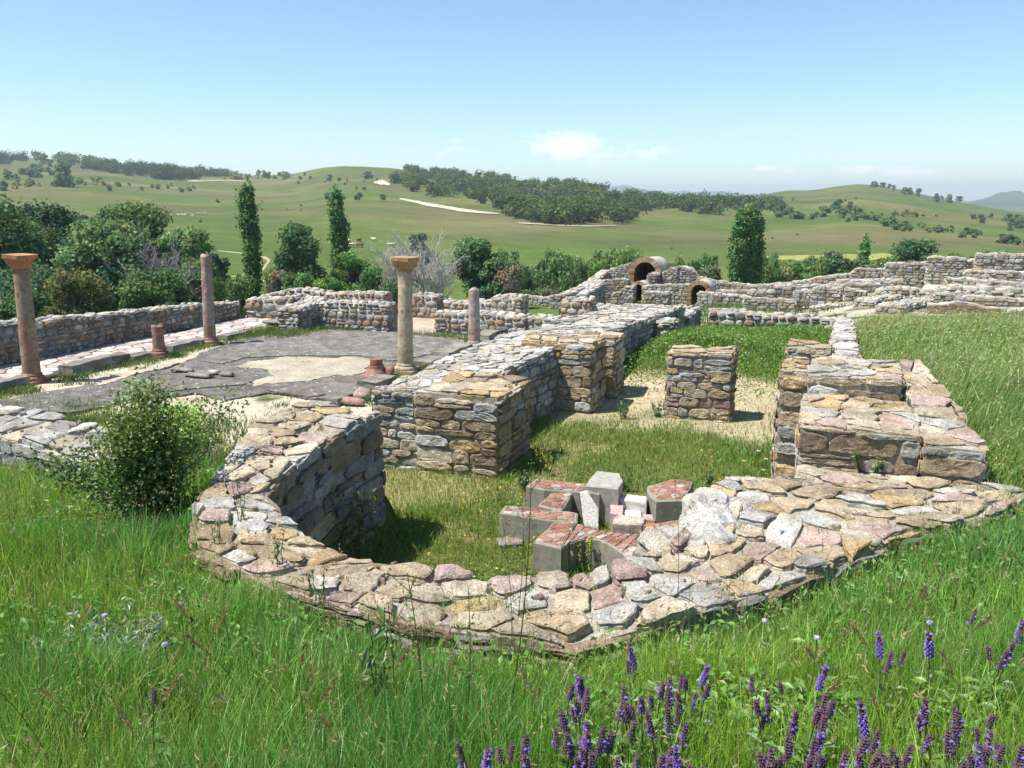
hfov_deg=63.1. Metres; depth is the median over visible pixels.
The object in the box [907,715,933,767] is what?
sage flower
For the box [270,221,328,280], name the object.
broadleaf tree
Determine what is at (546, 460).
yellow flower
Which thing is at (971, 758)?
sage flower
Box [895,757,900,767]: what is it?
sage flower
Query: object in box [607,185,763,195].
mountains
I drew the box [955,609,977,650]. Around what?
sage flower
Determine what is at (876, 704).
foxtail grass
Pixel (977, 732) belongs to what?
sage flower
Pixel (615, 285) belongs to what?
stone wall
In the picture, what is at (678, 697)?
sage flower
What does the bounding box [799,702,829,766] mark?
sage flower
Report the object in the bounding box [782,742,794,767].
sage flower
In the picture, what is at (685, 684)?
sage flower
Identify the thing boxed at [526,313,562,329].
wall block
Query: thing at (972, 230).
hill bush
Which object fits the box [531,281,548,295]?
shrub
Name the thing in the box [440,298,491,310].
stone wall
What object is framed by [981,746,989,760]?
sage flower
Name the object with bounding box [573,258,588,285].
shrub
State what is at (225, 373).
loose slab
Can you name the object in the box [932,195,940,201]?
hill bush
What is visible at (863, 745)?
sage flower
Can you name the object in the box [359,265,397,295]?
shrub
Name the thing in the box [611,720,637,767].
sage flower
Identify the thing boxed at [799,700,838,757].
sage flower
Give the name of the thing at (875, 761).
sage flower
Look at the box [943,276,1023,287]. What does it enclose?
stone wall
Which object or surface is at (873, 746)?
sage flower
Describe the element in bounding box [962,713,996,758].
sage flower
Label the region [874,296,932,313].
stone wall
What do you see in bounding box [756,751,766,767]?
sage flower
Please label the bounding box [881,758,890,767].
sage flower
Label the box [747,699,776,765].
sage flower
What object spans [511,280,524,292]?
shrub
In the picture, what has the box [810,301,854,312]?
stone wall
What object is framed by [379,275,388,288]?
shrub
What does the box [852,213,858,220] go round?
hill bush
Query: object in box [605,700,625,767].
sage flower
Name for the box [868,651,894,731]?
sage flower
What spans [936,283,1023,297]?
stone wall
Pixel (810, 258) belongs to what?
shrub
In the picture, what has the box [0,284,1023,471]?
grass
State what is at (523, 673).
foxtail grass
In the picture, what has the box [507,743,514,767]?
sage flower
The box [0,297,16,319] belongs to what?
shrub
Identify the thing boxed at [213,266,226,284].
bush
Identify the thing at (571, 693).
sage flower
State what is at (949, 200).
hill bush
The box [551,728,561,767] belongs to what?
sage flower
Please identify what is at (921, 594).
foxtail grass
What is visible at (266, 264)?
track
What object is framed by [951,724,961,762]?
sage flower
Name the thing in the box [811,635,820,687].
scabious flower
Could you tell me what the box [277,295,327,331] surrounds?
wall stub
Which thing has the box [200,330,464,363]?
mosaic floor
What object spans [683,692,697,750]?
sage flower
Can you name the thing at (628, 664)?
sage flower
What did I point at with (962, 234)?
hill bush
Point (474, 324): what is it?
column
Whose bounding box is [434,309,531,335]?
stone wall
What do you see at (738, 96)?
sky
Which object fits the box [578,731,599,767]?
sage flower
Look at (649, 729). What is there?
sage flower
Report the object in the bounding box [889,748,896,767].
sage flower
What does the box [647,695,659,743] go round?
sage flower
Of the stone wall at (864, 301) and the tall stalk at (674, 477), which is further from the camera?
the stone wall at (864, 301)
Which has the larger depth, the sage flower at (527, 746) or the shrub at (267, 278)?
the shrub at (267, 278)
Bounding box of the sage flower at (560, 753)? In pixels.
[549,708,574,767]
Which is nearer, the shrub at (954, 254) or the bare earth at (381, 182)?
the shrub at (954, 254)
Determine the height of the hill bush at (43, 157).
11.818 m
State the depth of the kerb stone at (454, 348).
22.96 m
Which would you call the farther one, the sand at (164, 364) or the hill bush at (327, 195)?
the hill bush at (327, 195)
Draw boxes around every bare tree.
[104,218,213,302]
[347,223,432,301]
[394,231,472,298]
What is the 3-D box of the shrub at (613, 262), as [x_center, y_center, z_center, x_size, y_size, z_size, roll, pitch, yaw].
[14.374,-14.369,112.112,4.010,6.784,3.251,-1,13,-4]
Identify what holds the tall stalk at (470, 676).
on the ground at (652, 232)
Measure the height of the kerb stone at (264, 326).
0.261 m
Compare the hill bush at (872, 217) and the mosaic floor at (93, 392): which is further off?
the hill bush at (872, 217)
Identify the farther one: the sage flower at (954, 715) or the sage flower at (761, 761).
the sage flower at (954, 715)
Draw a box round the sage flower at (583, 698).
[563,687,591,749]
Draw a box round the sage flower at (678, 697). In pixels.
[674,691,692,746]
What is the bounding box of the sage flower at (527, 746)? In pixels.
[519,734,530,767]
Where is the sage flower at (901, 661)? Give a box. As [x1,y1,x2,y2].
[882,651,907,700]
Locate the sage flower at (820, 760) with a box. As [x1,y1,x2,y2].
[817,754,825,767]
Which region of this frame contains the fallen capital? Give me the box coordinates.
[364,358,394,377]
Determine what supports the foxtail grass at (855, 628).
on the ground at (652, 232)
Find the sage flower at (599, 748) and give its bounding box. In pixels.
[592,726,606,767]
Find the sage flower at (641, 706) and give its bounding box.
[625,696,658,764]
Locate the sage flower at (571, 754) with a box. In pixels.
[567,735,574,764]
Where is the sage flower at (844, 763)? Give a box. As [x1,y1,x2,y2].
[837,750,850,767]
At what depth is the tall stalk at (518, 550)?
4.80 m
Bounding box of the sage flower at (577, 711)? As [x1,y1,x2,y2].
[572,699,597,762]
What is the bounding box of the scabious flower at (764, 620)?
[762,618,767,655]
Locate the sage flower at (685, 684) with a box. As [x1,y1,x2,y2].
[672,677,696,749]
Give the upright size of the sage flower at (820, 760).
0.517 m
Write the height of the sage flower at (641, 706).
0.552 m
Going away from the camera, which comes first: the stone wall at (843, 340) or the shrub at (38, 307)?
the stone wall at (843, 340)
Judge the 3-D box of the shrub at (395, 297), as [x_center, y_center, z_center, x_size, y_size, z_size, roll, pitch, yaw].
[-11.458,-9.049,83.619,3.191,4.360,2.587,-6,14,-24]
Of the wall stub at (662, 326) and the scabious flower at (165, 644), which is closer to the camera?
the scabious flower at (165, 644)
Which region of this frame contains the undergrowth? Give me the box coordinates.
[540,631,1022,766]
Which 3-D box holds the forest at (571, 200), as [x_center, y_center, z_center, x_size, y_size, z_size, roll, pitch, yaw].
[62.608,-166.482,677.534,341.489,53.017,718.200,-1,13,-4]
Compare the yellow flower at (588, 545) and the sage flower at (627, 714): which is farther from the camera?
the yellow flower at (588, 545)
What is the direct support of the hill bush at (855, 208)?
on the ground at (652, 232)
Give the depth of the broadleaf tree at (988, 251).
128.16 m
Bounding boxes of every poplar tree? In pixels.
[231,177,265,299]
[326,184,351,270]
[725,206,751,282]
[736,203,762,283]
[750,203,766,283]
[856,231,871,260]
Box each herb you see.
[513,469,530,490]
[617,400,631,417]
[620,473,634,490]
[650,401,662,416]
[705,468,714,487]
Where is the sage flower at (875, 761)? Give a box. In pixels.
[868,753,881,767]
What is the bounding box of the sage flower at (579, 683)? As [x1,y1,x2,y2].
[569,676,592,731]
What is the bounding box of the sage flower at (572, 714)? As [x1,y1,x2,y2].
[569,707,578,738]
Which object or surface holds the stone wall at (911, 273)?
on the ground at (652, 232)
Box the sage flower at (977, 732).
[974,726,988,763]
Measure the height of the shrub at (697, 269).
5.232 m
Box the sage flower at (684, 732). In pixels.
[679,722,688,767]
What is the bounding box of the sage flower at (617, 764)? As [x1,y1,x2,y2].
[613,756,620,767]
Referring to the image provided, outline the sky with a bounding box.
[0,0,1023,200]
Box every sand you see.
[95,361,180,385]
[234,356,383,386]
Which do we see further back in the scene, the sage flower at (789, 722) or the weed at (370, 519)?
the weed at (370, 519)
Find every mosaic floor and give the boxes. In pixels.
[0,328,465,414]
[147,366,261,392]
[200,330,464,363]
[267,366,396,397]
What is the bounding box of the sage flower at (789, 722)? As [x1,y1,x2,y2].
[788,720,804,767]
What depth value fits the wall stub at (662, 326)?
21.41 m
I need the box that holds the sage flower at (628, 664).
[626,660,645,724]
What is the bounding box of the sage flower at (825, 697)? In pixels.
[803,692,833,760]
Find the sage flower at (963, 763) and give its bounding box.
[958,760,968,767]
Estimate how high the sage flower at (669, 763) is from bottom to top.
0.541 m
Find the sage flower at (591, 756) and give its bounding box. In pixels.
[587,751,596,767]
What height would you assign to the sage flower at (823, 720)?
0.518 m
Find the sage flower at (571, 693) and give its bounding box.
[550,684,577,745]
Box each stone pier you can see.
[412,370,531,479]
[521,333,606,413]
[663,345,738,422]
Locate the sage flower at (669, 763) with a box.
[665,759,673,767]
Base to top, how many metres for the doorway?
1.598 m
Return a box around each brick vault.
[629,256,669,284]
[686,279,714,305]
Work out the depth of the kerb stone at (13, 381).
19.00 m
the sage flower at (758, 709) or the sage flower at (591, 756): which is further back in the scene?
the sage flower at (758, 709)
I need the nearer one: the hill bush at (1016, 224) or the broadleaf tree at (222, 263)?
the broadleaf tree at (222, 263)
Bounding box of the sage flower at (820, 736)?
[805,731,825,759]
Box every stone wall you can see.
[0,300,240,365]
[0,404,119,481]
[188,402,1023,671]
[244,294,300,318]
[261,287,327,297]
[310,298,397,331]
[321,290,392,301]
[371,303,685,470]
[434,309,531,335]
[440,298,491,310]
[525,294,549,305]
[549,292,573,308]
[558,269,609,314]
[576,279,605,304]
[593,303,660,310]
[605,278,630,303]
[609,262,631,278]
[611,285,636,304]
[641,283,690,305]
[646,266,679,283]
[647,267,673,283]
[678,265,699,306]
[696,291,745,307]
[698,276,750,291]
[708,307,836,330]
[718,289,748,295]
[742,295,796,311]
[745,272,850,289]
[748,289,775,297]
[773,281,881,306]
[793,290,800,308]
[809,285,842,308]
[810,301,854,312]
[828,318,862,359]
[835,278,904,286]
[843,286,867,301]
[849,267,883,278]
[853,294,907,307]
[873,286,929,297]
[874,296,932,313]
[883,261,926,286]
[924,255,967,285]
[926,302,947,313]
[931,291,1023,307]
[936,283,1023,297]
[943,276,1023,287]
[947,301,1008,312]
[962,268,1023,281]
[967,258,974,268]
[973,252,1023,270]
[1003,307,1023,313]
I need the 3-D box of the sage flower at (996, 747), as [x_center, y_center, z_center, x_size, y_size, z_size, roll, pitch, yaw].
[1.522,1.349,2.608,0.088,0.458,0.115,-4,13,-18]
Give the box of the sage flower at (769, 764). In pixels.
[765,762,772,767]
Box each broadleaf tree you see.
[0,193,67,309]
[0,198,88,290]
[0,258,61,308]
[46,207,102,243]
[46,219,174,311]
[58,200,199,271]
[147,230,180,264]
[151,226,228,302]
[210,253,231,280]
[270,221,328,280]
[328,251,375,288]
[408,232,439,292]
[445,233,502,299]
[477,257,506,298]
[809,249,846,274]
[888,238,939,261]
[979,248,1012,252]
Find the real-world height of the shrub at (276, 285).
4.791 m
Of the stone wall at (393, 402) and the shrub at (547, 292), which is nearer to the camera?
the stone wall at (393, 402)
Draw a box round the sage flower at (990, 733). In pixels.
[982,729,992,758]
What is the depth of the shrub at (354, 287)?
75.91 m
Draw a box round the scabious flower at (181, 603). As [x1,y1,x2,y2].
[177,602,185,649]
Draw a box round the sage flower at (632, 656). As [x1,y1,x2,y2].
[626,642,643,701]
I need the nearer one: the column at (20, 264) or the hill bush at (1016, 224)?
the column at (20, 264)
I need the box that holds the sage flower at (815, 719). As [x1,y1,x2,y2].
[793,708,822,767]
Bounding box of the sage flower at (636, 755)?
[631,751,640,767]
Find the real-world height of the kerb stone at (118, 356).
0.388 m
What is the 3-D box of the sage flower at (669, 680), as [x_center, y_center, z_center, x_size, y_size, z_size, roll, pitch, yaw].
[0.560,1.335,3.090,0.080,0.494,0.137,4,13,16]
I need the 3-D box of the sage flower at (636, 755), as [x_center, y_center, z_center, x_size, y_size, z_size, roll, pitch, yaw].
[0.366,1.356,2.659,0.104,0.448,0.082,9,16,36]
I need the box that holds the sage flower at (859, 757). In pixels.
[853,752,864,767]
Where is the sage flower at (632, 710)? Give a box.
[629,704,652,765]
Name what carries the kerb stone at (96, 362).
on the ground at (652, 232)
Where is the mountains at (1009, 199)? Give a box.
[961,191,1023,206]
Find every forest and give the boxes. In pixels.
[0,149,238,179]
[388,164,787,224]
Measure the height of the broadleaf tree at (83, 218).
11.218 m
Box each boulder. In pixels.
[342,396,364,404]
[353,387,371,398]
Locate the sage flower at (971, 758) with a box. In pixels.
[966,753,974,767]
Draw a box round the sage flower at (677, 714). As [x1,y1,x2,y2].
[671,702,683,757]
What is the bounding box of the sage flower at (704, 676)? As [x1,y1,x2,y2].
[696,664,710,712]
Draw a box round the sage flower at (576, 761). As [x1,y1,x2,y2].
[572,757,581,767]
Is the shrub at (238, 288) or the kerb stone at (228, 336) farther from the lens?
the shrub at (238, 288)
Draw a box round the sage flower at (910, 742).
[904,714,933,767]
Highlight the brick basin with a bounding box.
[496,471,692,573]
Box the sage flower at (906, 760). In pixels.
[898,744,913,767]
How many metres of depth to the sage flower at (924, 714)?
2.77 m
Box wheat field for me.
[767,253,892,260]
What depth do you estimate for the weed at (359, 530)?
9.19 m
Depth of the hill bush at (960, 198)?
1128.07 m
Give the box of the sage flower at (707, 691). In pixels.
[684,683,715,741]
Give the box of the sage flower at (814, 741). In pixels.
[806,737,818,767]
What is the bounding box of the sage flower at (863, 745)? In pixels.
[854,736,869,767]
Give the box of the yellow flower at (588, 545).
[577,534,593,570]
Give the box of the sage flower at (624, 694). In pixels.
[607,686,634,760]
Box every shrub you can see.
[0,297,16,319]
[4,289,45,317]
[47,291,68,308]
[155,299,179,305]
[199,273,254,317]
[261,265,275,294]
[262,270,295,293]
[280,267,324,289]
[349,282,376,290]
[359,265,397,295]
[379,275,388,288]
[390,275,397,310]
[493,247,519,263]
[494,263,522,293]
[505,257,535,277]
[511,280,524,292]
[517,264,534,294]
[520,289,541,295]
[521,263,536,269]
[531,252,573,296]
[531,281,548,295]
[532,257,551,284]
[532,268,554,295]
[542,289,559,307]
[543,246,557,261]
[552,268,577,286]
[553,249,570,260]
[572,256,589,279]
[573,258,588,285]
[582,254,608,279]
[591,247,620,271]
[610,252,622,267]
[613,245,643,260]
[619,247,637,265]
[669,253,684,266]
[686,263,701,274]
[687,254,708,271]
[699,263,722,279]
[700,252,722,279]
[760,254,780,283]
[762,264,797,282]
[763,251,777,263]
[763,260,780,282]
[781,257,810,279]
[796,273,811,278]
[801,254,817,272]
[809,252,830,277]
[832,254,875,274]
[873,255,898,267]
[948,251,959,256]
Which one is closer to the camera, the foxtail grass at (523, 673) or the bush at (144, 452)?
the foxtail grass at (523, 673)
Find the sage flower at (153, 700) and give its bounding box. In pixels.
[138,688,167,767]
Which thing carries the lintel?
attached to the stone wall at (823, 294)
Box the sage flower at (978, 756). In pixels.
[973,742,982,767]
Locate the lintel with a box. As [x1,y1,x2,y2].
[800,288,811,298]
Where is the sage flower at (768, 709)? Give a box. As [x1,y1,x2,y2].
[746,703,771,757]
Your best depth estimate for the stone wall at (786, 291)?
45.38 m
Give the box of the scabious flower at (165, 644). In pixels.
[161,642,173,706]
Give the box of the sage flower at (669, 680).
[655,677,673,746]
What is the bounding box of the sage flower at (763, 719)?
[737,716,766,767]
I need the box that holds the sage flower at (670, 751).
[665,747,673,765]
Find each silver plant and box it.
[30,601,79,659]
[82,602,163,664]
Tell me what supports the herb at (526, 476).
on the ground at (652, 232)
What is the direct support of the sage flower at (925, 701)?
on the ground at (652, 232)
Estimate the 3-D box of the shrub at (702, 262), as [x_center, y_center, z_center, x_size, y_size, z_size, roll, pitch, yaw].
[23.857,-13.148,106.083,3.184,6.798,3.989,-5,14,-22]
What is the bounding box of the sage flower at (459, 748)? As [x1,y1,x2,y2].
[455,743,467,767]
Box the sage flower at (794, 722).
[774,710,802,767]
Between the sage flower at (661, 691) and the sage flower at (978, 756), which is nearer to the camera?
the sage flower at (978, 756)
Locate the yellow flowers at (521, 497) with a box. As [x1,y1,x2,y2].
[101,425,765,574]
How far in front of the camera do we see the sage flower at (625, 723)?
2.93 m
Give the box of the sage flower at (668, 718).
[657,706,686,767]
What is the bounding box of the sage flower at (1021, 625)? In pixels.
[1013,619,1023,669]
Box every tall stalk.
[369,594,412,705]
[386,568,423,713]
[447,588,477,713]
[498,514,517,664]
[508,459,550,721]
[511,475,535,617]
[671,465,694,598]
[920,569,938,616]
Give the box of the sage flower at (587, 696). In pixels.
[560,693,596,759]
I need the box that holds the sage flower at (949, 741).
[943,728,953,767]
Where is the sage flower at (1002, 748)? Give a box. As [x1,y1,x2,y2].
[993,744,1006,767]
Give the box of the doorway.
[632,280,649,301]
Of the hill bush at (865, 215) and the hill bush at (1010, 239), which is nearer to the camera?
the hill bush at (1010, 239)
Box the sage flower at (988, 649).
[983,645,1006,729]
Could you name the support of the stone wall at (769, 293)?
on the ground at (652, 232)
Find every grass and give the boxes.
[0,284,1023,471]
[0,410,1023,767]
[0,692,51,767]
[37,686,91,760]
[47,603,92,686]
[112,701,157,767]
[129,672,181,766]
[147,555,185,657]
[173,596,217,677]
[181,629,249,712]
[188,603,228,724]
[204,314,991,629]
[282,673,341,766]
[295,653,304,710]
[308,660,312,685]
[320,712,350,766]
[323,590,327,647]
[353,645,410,751]
[411,544,447,604]
[520,665,542,763]
[533,688,538,725]
[613,634,631,731]
[798,681,841,722]
[804,644,835,694]
[818,619,859,663]
[851,621,900,713]
[852,307,1023,524]
[871,691,883,751]
[876,580,908,622]
[901,585,925,645]
[918,585,946,634]
[932,613,994,673]
[934,562,961,619]
[938,646,975,725]
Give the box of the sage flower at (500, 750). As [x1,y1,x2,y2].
[497,746,504,767]
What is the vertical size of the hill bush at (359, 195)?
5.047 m
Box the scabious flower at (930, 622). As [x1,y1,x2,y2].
[926,620,933,631]
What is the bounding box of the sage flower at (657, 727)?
[656,683,671,733]
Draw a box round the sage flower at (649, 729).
[644,712,666,767]
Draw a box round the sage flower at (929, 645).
[915,631,940,698]
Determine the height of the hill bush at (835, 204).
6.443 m
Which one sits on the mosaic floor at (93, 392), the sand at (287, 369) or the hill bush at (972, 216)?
the sand at (287, 369)
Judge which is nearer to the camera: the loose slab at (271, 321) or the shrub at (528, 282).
the loose slab at (271, 321)
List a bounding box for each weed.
[209,517,222,543]
[232,477,246,522]
[271,529,284,566]
[284,412,298,430]
[310,566,327,599]
[329,490,355,557]
[348,483,365,558]
[352,483,378,562]
[850,450,886,473]
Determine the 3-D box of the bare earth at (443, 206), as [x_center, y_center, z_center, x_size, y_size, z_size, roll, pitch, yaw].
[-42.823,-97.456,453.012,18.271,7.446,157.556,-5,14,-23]
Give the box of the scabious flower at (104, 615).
[101,613,109,654]
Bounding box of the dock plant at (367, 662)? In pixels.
[353,603,399,722]
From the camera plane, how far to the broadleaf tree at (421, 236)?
96.52 m
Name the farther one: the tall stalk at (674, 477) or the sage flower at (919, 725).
the tall stalk at (674, 477)
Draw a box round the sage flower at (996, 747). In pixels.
[992,741,1003,766]
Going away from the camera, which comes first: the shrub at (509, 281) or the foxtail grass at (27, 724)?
the foxtail grass at (27, 724)
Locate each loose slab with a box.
[169,367,193,371]
[183,372,213,377]
[207,369,220,373]
[218,371,234,375]
[262,319,277,323]
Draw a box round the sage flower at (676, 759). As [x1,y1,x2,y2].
[671,745,681,767]
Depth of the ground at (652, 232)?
280.65 m
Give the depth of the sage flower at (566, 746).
2.62 m
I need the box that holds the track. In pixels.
[218,250,269,270]
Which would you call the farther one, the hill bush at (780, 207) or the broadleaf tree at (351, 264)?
the hill bush at (780, 207)
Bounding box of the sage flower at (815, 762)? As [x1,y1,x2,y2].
[813,752,820,767]
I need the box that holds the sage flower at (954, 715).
[945,706,973,767]
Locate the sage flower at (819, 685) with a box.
[800,664,829,724]
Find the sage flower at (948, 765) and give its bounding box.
[942,734,951,767]
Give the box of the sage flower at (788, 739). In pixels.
[784,734,792,767]
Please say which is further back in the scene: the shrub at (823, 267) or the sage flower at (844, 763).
the shrub at (823, 267)
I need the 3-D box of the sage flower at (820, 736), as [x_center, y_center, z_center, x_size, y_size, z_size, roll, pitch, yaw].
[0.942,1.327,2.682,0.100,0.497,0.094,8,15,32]
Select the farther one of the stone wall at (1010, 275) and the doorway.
the doorway
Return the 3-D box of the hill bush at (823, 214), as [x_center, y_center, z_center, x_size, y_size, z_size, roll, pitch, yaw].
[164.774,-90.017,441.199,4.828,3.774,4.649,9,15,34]
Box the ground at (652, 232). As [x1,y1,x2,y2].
[0,158,1023,767]
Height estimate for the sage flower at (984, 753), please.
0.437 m
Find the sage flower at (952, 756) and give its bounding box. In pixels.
[950,742,957,767]
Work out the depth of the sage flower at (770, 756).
2.42 m
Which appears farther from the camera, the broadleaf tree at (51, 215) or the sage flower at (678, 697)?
the broadleaf tree at (51, 215)
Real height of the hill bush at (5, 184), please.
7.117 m
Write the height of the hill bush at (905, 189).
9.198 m
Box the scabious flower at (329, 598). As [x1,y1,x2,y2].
[325,596,331,642]
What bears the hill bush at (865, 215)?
on the ground at (652, 232)
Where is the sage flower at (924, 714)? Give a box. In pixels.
[913,705,944,767]
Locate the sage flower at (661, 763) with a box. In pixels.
[656,753,666,767]
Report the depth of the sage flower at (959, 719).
2.76 m
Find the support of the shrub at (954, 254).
on the ground at (652, 232)
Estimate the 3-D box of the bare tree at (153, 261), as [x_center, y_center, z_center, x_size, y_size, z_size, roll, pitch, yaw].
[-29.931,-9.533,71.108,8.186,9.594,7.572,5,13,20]
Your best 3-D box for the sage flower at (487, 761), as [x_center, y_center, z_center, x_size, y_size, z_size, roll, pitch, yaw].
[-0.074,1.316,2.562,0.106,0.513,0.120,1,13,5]
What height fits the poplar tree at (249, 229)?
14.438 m
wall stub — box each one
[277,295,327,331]
[653,317,679,341]
[678,305,701,329]
[784,338,834,361]
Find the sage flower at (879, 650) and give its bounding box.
[866,631,886,694]
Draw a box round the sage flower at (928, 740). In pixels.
[917,733,933,767]
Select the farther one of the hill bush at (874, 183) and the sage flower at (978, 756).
the hill bush at (874, 183)
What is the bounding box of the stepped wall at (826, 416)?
[770,356,988,487]
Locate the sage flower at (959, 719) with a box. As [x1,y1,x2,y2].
[944,709,967,767]
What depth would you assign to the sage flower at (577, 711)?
2.80 m
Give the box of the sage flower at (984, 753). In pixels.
[981,749,989,766]
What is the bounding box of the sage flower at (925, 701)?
[907,697,943,761]
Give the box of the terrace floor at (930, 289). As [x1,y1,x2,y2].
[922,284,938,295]
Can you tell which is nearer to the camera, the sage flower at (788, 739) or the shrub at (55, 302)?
the sage flower at (788, 739)
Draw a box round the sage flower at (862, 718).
[855,700,870,766]
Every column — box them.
[1,253,51,385]
[151,323,170,358]
[200,254,222,346]
[390,256,420,375]
[467,287,480,346]
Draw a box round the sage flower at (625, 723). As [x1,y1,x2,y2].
[623,713,634,759]
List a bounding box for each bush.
[0,180,7,190]
[2,171,13,179]
[11,182,18,188]
[19,167,26,174]
[20,358,253,534]
[25,178,35,184]
[26,169,35,177]
[35,172,42,177]
[39,154,49,161]
[42,264,115,316]
[50,162,77,187]
[99,179,106,185]
[106,184,111,190]
[109,374,163,409]
[114,181,121,186]
[114,267,195,310]
[137,397,214,448]
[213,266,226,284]
[223,273,261,314]
[312,274,349,291]
[324,192,330,199]
[326,174,332,180]
[354,192,362,199]
[362,171,372,179]
[379,194,385,199]
[767,202,776,210]
[774,211,781,217]
[775,203,785,214]
[785,206,794,213]
[791,211,799,218]
[796,212,804,218]
[819,211,826,216]
[820,206,831,212]
[831,200,839,209]
[834,206,844,213]
[839,210,846,217]
[845,203,852,213]
[851,205,859,212]
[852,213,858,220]
[860,212,869,219]
[869,181,877,186]
[869,214,878,220]
[879,182,885,187]
[879,218,889,226]
[888,217,898,223]
[890,223,898,229]
[901,187,907,193]
[907,187,913,194]
[924,226,931,232]
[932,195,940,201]
[935,224,944,231]
[945,197,953,202]
[955,196,962,201]
[958,232,966,237]
[963,227,970,233]
[969,228,977,234]
[970,213,977,218]
[971,231,980,237]
[978,213,985,219]
[994,233,1007,243]
[1005,213,1013,220]
[1005,233,1015,243]
[1006,217,1016,224]
[1007,224,1013,230]
[1012,221,1022,227]
[1014,238,1020,244]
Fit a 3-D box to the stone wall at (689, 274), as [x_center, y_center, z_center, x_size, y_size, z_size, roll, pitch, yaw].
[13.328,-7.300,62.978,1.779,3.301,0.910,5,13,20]
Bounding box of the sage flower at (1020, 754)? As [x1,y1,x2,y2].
[1014,744,1023,767]
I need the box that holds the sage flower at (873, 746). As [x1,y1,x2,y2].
[866,729,881,767]
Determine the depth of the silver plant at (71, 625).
4.59 m
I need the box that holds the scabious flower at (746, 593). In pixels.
[744,591,749,623]
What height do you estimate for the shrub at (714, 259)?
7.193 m
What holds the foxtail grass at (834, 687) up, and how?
on the ground at (652, 232)
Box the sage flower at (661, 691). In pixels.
[642,681,673,750]
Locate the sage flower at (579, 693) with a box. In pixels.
[574,674,598,735]
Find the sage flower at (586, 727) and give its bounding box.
[567,720,589,767]
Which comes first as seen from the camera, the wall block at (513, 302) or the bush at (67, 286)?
the wall block at (513, 302)
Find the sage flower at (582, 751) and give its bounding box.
[578,747,588,767]
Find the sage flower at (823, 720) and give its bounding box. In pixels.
[816,714,828,751]
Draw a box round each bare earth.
[187,180,243,181]
[374,180,389,184]
[400,198,498,213]
[518,222,615,226]
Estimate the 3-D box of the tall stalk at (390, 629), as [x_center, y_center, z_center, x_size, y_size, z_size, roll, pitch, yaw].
[-0.496,1.206,3.478,0.167,0.714,0.118,1,13,5]
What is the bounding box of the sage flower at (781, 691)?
[773,682,792,741]
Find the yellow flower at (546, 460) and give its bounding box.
[543,450,552,475]
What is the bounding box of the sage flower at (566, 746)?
[563,732,571,767]
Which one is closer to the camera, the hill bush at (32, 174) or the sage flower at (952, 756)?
the sage flower at (952, 756)
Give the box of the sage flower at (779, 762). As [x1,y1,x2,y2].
[774,755,784,767]
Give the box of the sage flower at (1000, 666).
[973,650,1009,716]
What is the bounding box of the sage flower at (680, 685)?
[663,673,687,726]
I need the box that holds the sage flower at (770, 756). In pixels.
[767,746,774,767]
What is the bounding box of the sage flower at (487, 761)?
[481,747,493,767]
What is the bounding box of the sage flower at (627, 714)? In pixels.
[615,704,649,767]
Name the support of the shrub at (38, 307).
on the ground at (652, 232)
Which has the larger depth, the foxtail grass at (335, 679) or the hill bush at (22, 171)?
the hill bush at (22, 171)
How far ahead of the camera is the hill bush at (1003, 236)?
289.99 m
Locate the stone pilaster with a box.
[578,330,624,398]
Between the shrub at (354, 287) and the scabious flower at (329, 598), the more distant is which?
the shrub at (354, 287)
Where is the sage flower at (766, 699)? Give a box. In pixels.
[760,692,782,742]
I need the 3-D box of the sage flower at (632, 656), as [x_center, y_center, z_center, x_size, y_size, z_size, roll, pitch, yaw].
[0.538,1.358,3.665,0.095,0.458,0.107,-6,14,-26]
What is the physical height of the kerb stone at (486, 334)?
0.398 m
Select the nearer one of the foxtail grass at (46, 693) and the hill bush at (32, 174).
the foxtail grass at (46, 693)
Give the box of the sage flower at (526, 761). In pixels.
[521,754,530,767]
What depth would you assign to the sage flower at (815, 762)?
2.46 m
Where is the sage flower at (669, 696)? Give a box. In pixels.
[657,689,681,747]
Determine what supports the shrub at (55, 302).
on the ground at (652, 232)
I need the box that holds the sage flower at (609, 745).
[604,732,614,767]
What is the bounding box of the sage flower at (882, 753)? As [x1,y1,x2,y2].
[877,750,885,767]
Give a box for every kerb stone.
[0,375,29,390]
[58,355,113,376]
[106,351,130,367]
[130,351,151,361]
[165,339,199,351]
[191,336,203,346]
[216,330,250,340]
[247,324,277,330]
[309,400,333,405]
[316,390,353,406]
[356,374,396,389]
[414,355,443,366]
[431,342,471,356]
[480,329,501,340]
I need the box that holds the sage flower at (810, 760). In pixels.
[803,756,814,767]
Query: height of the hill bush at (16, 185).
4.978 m
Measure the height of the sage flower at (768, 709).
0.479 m
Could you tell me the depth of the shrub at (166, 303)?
64.19 m
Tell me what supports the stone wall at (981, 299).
on the ground at (652, 232)
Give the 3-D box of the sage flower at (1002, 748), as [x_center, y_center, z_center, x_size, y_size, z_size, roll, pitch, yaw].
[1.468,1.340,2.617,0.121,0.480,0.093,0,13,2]
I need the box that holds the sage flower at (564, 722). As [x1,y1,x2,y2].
[557,711,577,767]
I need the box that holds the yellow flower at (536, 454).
[533,442,544,471]
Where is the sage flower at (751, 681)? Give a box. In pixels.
[744,675,761,744]
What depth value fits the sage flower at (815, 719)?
2.78 m
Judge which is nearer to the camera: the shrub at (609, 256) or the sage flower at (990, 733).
the sage flower at (990, 733)
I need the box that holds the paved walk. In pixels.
[0,317,266,378]
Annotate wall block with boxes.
[412,292,443,318]
[491,293,528,314]
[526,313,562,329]
[560,296,596,316]
[643,290,671,305]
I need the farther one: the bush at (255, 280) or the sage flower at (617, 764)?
the bush at (255, 280)
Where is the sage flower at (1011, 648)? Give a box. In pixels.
[981,642,1016,713]
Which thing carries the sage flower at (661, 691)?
on the ground at (652, 232)

